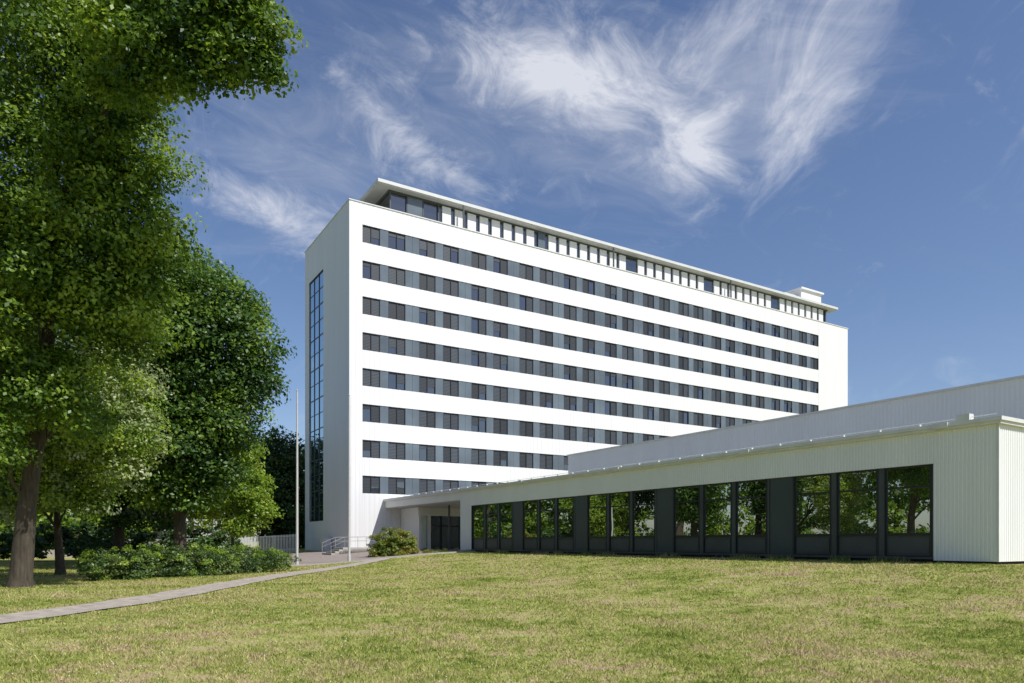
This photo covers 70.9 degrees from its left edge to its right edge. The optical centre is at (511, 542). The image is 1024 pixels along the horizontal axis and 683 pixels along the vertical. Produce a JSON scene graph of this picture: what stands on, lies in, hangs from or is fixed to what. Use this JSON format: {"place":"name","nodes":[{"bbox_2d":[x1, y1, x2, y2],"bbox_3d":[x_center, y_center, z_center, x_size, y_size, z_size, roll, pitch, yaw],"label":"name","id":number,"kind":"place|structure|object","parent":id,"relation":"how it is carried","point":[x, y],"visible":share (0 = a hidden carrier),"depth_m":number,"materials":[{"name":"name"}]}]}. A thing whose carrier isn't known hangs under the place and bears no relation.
{"place":"outdoors","nodes":[
{"label":"outdoors","id":0,"kind":"place"},
{"bbox_2d":[282,551,455,564],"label":"pavement","id":1,"kind":"structure","parent":0,"point":[317,557],"depth_m":56.49,"materials":[{"name":"grey concrete"}]},
{"bbox_2d":[295,390,298,564],"bbox_3d":[-14.300,-4.303,47.800,0.280,11.720,0.280,0,0,0],"label":"flagpole","id":2,"kind":"object","parent":1,"relation":"on","point":[297,483],"visible":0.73,"depth_m":47.75,"materials":[{"name":"metal"}]},
{"bbox_2d":[321,538,330,550],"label":"utility cabinet","id":3,"kind":"object","parent":1,"relation":"on","point":[326,547],"visible":0.82,"depth_m":72.06,"materials":[{"name":"metal"}]},
{"bbox_2d":[322,547,371,554],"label":"entrance steps","id":4,"kind":"structure","parent":1,"relation":"on","point":[338,550],"depth_m":62.93,"materials":[{"name":"concrete"}]},
{"bbox_2d":[322,536,374,547],"bbox_3d":[-14.490,0.339,63.974,4.138,1.722,2.540,0,0,-32],"label":"handrail","id":5,"kind":"object","parent":4,"relation":"on","point":[343,541],"visible":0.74,"depth_m":64.05,"materials":[{"name":"metal"}]},
{"bbox_2d":[348,394,350,560],"bbox_3d":[-11.150,-4.386,49.200,0.280,11.520,0.280,0,0,0],"label":"flagpole","id":6,"kind":"object","parent":1,"relation":"on","point":[349,451],"visible":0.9,"depth_m":49.15,"materials":[{"name":"metal"}]},
{"bbox_2d":[10,588,999,681],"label":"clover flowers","id":7,"kind":"object","parent":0,"point":[404,640],"visible":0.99,"depth_m":10.90,"materials":[{"name":"white plant"}]},
{"bbox_2d":[0,542,1023,682],"bbox_3d":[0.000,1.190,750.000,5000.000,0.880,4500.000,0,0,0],"label":"ground","id":8,"kind":"structure","parent":0,"point":[45,561],"depth_m":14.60,"materials":[{"name":"green plant"}]},
{"bbox_2d":[0,248,72,516],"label":"beech tree","id":9,"kind":"object","parent":8,"relation":"on","point":[66,468],"depth_m":37.28,"materials":[{"name":"green plant"}]},
{"bbox_2d":[1,514,171,539],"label":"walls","id":10,"kind":"structure","parent":8,"relation":"on","point":[159,533],"depth_m":105.69,"materials":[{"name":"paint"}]},
{"bbox_2d":[0,318,178,574],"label":"hawthorn tree","id":11,"kind":"object","parent":8,"relation":"on","point":[119,447],"visible":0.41,"depth_m":30.04,"materials":[{"name":"green plant"}]},
{"bbox_2d":[35,541,190,557],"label":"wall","id":12,"kind":"structure","parent":8,"relation":"on","point":[50,555],"depth_m":74.00,"materials":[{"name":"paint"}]},
{"bbox_2d":[44,333,183,555],"bbox_3d":[-30.498,-9.223,52.745,18.368,21.836,12.255,0,0,0],"label":"beech tree","id":13,"kind":"object","parent":8,"relation":"on","point":[121,521],"visible":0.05,"depth_m":50.86,"materials":[{"name":"green plant"}]},
{"bbox_2d":[0,521,244,560],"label":"undergrowth","id":14,"kind":"object","parent":8,"relation":"on","point":[89,539],"visible":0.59,"depth_m":59.70,"materials":[{"name":"green plant"}]},
{"bbox_2d":[0,438,304,554],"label":"distant trees","id":15,"kind":"object","parent":8,"relation":"on","point":[70,519],"visible":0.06,"depth_m":93.19,"materials":[{"name":"green plant"}]},
{"bbox_2d":[0,0,308,587],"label":"maple tree","id":16,"kind":"object","parent":8,"relation":"on","point":[125,65],"visible":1,"depth_m":22.78,"materials":[{"name":"green plant"}]},
{"bbox_2d":[56,221,296,566],"bbox_3d":[-20.253,-8.537,42.041,14.807,20.454,8.767,0,0,16],"label":"oak tree","id":17,"kind":"object","parent":8,"relation":"on","point":[207,415],"visible":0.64,"depth_m":40.72,"materials":[{"name":"green plant"}]},
{"bbox_2d":[73,542,301,580],"bbox_3d":[-14.914,1.107,37.417,4.901,2.302,17.128,0,0,12],"label":"hedge","id":18,"kind":"object","parent":8,"relation":"on","point":[142,563],"visible":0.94,"depth_m":33.77,"materials":[{"name":"green plant"}]},
{"bbox_2d":[0,558,389,622],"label":"footpath","id":19,"kind":"structure","parent":8,"relation":"on","point":[67,610],"depth_m":20.25,"materials":[{"name":"grey concrete"}]},
{"bbox_2d":[129,534,298,552],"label":"metal fence","id":20,"kind":"object","parent":8,"relation":"on","point":[274,542],"visible":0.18,"depth_m":75.98,"materials":[{"name":"metal"}]},
{"bbox_2d":[173,434,284,548],"bbox_3d":[-19.846,-4.157,50.080,7.854,11.713,5.452,0,0,0],"label":"young maple tree","id":21,"kind":"object","parent":8,"relation":"on","point":[251,502],"visible":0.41,"depth_m":49.63,"materials":[{"name":"green plant"}]},
{"bbox_2d":[220,425,304,548],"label":"beech tree","id":22,"kind":"object","parent":8,"relation":"on","point":[280,464],"visible":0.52,"depth_m":86.94,"materials":[{"name":"green plant"}]},
{"bbox_2d":[291,551,475,565],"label":"kerb","id":23,"kind":"structure","parent":8,"relation":"on","point":[384,558],"depth_m":50.34,"materials":[{"name":"concrete"}]},
{"bbox_2d":[366,526,420,556],"bbox_3d":[-8.872,0.161,53.768,4.180,2.743,2.649,0,0,0],"label":"flowering shrub","id":24,"kind":"object","parent":8,"relation":"on","point":[397,543],"visible":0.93,"depth_m":53.36,"materials":[{"name":"green plant"}]},
{"bbox_2d":[422,548,448,552],"bbox_3d":[-5.846,0.891,54.361,2.615,0.936,1.130,0,0,-9],"label":"bush","id":25,"kind":"object","parent":8,"relation":"on","point":[435,551],"visible":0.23,"depth_m":54.35,"materials":[{"name":"green plant"}]},
{"bbox_2d":[304,178,847,550],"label":"office tower","id":26,"kind":"structure","parent":8,"relation":"on","point":[451,343],"depth_m":77.79,"materials":[{"name":"paint"}]},
{"bbox_2d":[363,228,816,493],"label":"window glass","id":27,"kind":"structure","parent":26,"relation":"in","point":[392,240],"depth_m":75.84,"materials":[{"name":"glass"}]},
{"bbox_2d":[363,225,817,494],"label":"window frames","id":28,"kind":"structure","parent":26,"relation":"in","point":[427,275],"depth_m":79.13,"materials":[{"name":"grey metal"}]},
{"bbox_2d":[383,375,1023,564],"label":"pavilion wing","id":29,"kind":"structure","parent":8,"relation":"on","point":[935,476],"depth_m":32.71,"materials":[{"name":"white paint"}]},
{"bbox_2d":[431,516,459,548],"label":"entrance doors","id":30,"kind":"structure","parent":29,"relation":"in","point":[440,525],"depth_m":68.33,"materials":[{"name":"black metal"}]},
{"bbox_2d":[474,466,929,537],"bbox_3d":[6.077,-1.550,40.455,0.020,2.400,34.280,0,0,-32],"label":"window glass","id":31,"kind":"structure","parent":29,"relation":"in","point":[908,508],"depth_m":32.78,"materials":[{"name":"clear glass"}]},
{"bbox_2d":[472,464,931,556],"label":"window frames","id":32,"kind":"structure","parent":29,"relation":"in","point":[886,489],"depth_m":33.60,"materials":[{"name":"black metal"}]},
{"bbox_2d":[0,0,1023,541],"label":"sky","id":33,"kind":"structure","parent":0,"point":[865,155],"materials":[{"name":"blue"}]}
]}

